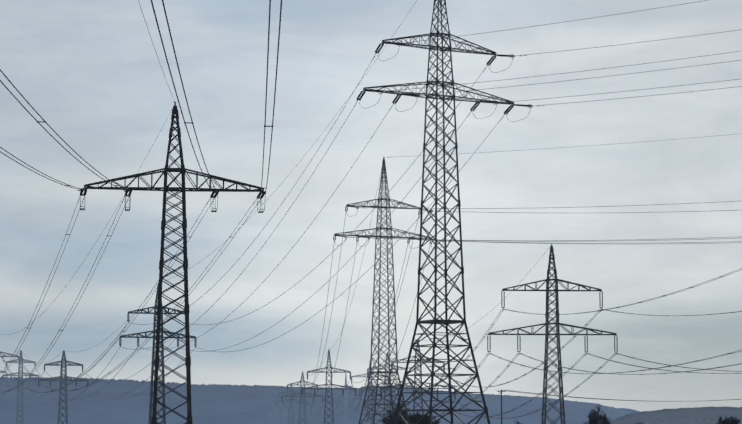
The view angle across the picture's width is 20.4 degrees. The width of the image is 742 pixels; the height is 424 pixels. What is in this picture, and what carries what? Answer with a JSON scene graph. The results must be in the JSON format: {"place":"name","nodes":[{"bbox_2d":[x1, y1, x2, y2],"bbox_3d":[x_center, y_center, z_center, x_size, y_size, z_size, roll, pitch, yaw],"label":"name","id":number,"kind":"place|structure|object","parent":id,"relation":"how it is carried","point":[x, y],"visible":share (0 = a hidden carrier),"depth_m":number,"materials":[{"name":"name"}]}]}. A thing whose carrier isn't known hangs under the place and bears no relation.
{"place":"outdoors","nodes":[
{"label":"outdoors","id":0,"kind":"place"},
{"bbox_2d":[2,42,738,418],"bbox_3d":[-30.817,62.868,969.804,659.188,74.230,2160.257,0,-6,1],"label":"line fittings","id":1,"kind":"object","parent":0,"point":[356,240],"visible":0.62,"depth_m":396.15,"materials":[{"name":"metal"}]},
{"bbox_2d":[0,0,741,411],"label":"sky","id":2,"kind":"structure","parent":0,"point":[91,69],"materials":[{"name":"grey"}]},
{"bbox_2d":[600,406,741,423],"bbox_3d":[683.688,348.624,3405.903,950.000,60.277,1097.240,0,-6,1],"label":"hill ridge","id":3,"kind":"structure","parent":0,"point":[709,413],"depth_m":3378.88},
{"bbox_2d":[644,419,741,423],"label":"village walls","id":4,"kind":"structure","parent":3,"relation":"on","point":[695,422],"depth_m":2970.13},
{"bbox_2d":[644,417,741,423],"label":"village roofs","id":5,"kind":"structure","parent":4,"relation":"on","point":[687,421],"depth_m":2976.12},
{"label":"ground","id":6,"kind":"structure","parent":0,"visible":0},
{"bbox_2d":[0,351,17,356],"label":"pylon","id":7,"kind":"object","parent":6,"relation":"on","point":[6,355],"visible":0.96,"depth_m":698.01,"materials":[{"name":"metal"}]},
{"bbox_2d":[3,350,38,423],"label":"pylon","id":8,"kind":"object","parent":6,"relation":"on","point":[21,375],"visible":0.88,"depth_m":1436.15,"materials":[{"name":"metal"}]},
{"bbox_2d":[38,350,87,423],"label":"pylon","id":9,"kind":"object","parent":6,"relation":"on","point":[65,376],"visible":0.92,"depth_m":1046.15,"materials":[{"name":"metal"}]},
{"bbox_2d":[1,42,617,409],"bbox_3d":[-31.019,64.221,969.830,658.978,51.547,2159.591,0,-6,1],"label":"insulators","id":10,"kind":"object","parent":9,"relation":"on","point":[507,110],"visible":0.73,"depth_m":483.82,"materials":[{"name":"grey ceramic"}]},
{"bbox_2d":[120,282,195,423],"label":"pylon","id":11,"kind":"object","parent":6,"relation":"on","point":[153,331],"visible":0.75,"depth_m":656.55,"materials":[{"name":"metal"}]},
{"bbox_2d":[84,102,263,423],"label":"pylon","id":12,"kind":"object","parent":6,"relation":"on","point":[166,188],"visible":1,"depth_m":230.86,"materials":[{"name":"metal"}]},
{"bbox_2d":[271,393,295,423],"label":"pylon","id":13,"kind":"object","parent":6,"relation":"on","point":[283,406],"visible":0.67,"depth_m":2040.52,"materials":[{"name":"metal"}]},
{"bbox_2d":[275,385,306,423],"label":"pylon","id":14,"kind":"object","parent":6,"relation":"on","point":[292,391],"visible":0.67,"depth_m":1622.34,"materials":[{"name":"metal"}]},
{"bbox_2d":[282,371,322,423],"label":"pylon","id":15,"kind":"object","parent":6,"relation":"on","point":[304,382],"visible":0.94,"depth_m":1243.97,"materials":[{"name":"metal"}]},
{"bbox_2d":[0,376,639,423],"bbox_3d":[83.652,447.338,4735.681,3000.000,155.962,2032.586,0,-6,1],"label":"hill ridge","id":16,"kind":"structure","parent":6,"relation":"on","point":[228,404],"depth_m":4396.06,"materials":[{"name":"blue"}]},
{"bbox_2d":[302,350,355,423],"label":"pylon","id":17,"kind":"object","parent":6,"relation":"on","point":[330,372],"visible":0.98,"depth_m":966.44,"materials":[{"name":"metal"}]},
{"bbox_2d":[338,373,353,423],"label":"pylon","id":18,"kind":"object","parent":6,"relation":"on","point":[345,395],"visible":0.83,"depth_m":2289.20,"materials":[{"name":"metal"}]},
{"bbox_2d":[350,363,389,423],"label":"pylon","id":19,"kind":"object","parent":6,"relation":"on","point":[368,392],"visible":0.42,"depth_m":1534.82,"materials":[{"name":"metal"}]},
{"bbox_2d":[334,157,431,423],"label":"pylon","id":20,"kind":"object","parent":6,"relation":"on","point":[386,229],"visible":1,"depth_m":519.67,"materials":[{"name":"metal"}]},
{"bbox_2d":[361,352,411,423],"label":"pylon","id":21,"kind":"object","parent":6,"relation":"on","point":[385,364],"visible":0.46,"depth_m":1186.81,"materials":[{"name":"metal"}]},
{"bbox_2d":[381,341,454,414],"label":"pylon","id":22,"kind":"object","parent":6,"relation":"on","point":[415,378],"visible":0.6,"depth_m":837.70,"materials":[{"name":"metal"}]},
{"bbox_2d":[363,0,513,423],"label":"pylon","id":23,"kind":"object","parent":6,"relation":"on","point":[441,321],"visible":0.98,"depth_m":311.28,"materials":[{"name":"metal"}]},
{"bbox_2d":[439,383,460,423],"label":"pylon","id":24,"kind":"object","parent":6,"relation":"on","point":[449,401],"visible":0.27,"depth_m":2287.47,"materials":[{"name":"metal"}]},
{"bbox_2d":[497,390,505,423],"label":"pole line","id":25,"kind":"object","parent":6,"relation":"on","point":[501,391],"visible":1,"depth_m":416.47,"materials":[{"name":"grey metal"}]},
{"bbox_2d":[488,244,616,423],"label":"pylon","id":26,"kind":"object","parent":6,"relation":"on","point":[557,324],"visible":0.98,"depth_m":484.81,"materials":[{"name":"metal"}]},
{"bbox_2d":[381,401,740,423],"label":"bare trees","id":27,"kind":"object","parent":6,"relation":"on","point":[593,417],"visible":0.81,"depth_m":611.34,"materials":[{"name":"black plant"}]},
{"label":"pylon","id":28,"kind":"object","parent":6,"relation":"on","visible":0},
{"bbox_2d":[0,0,741,420],"bbox_3d":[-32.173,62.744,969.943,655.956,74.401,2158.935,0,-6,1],"label":"conductors","id":29,"kind":"object","parent":28,"relation":"on","point":[696,370],"visible":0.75,"depth_m":389.92,"materials":[{"name":"grey metal"}]}
]}

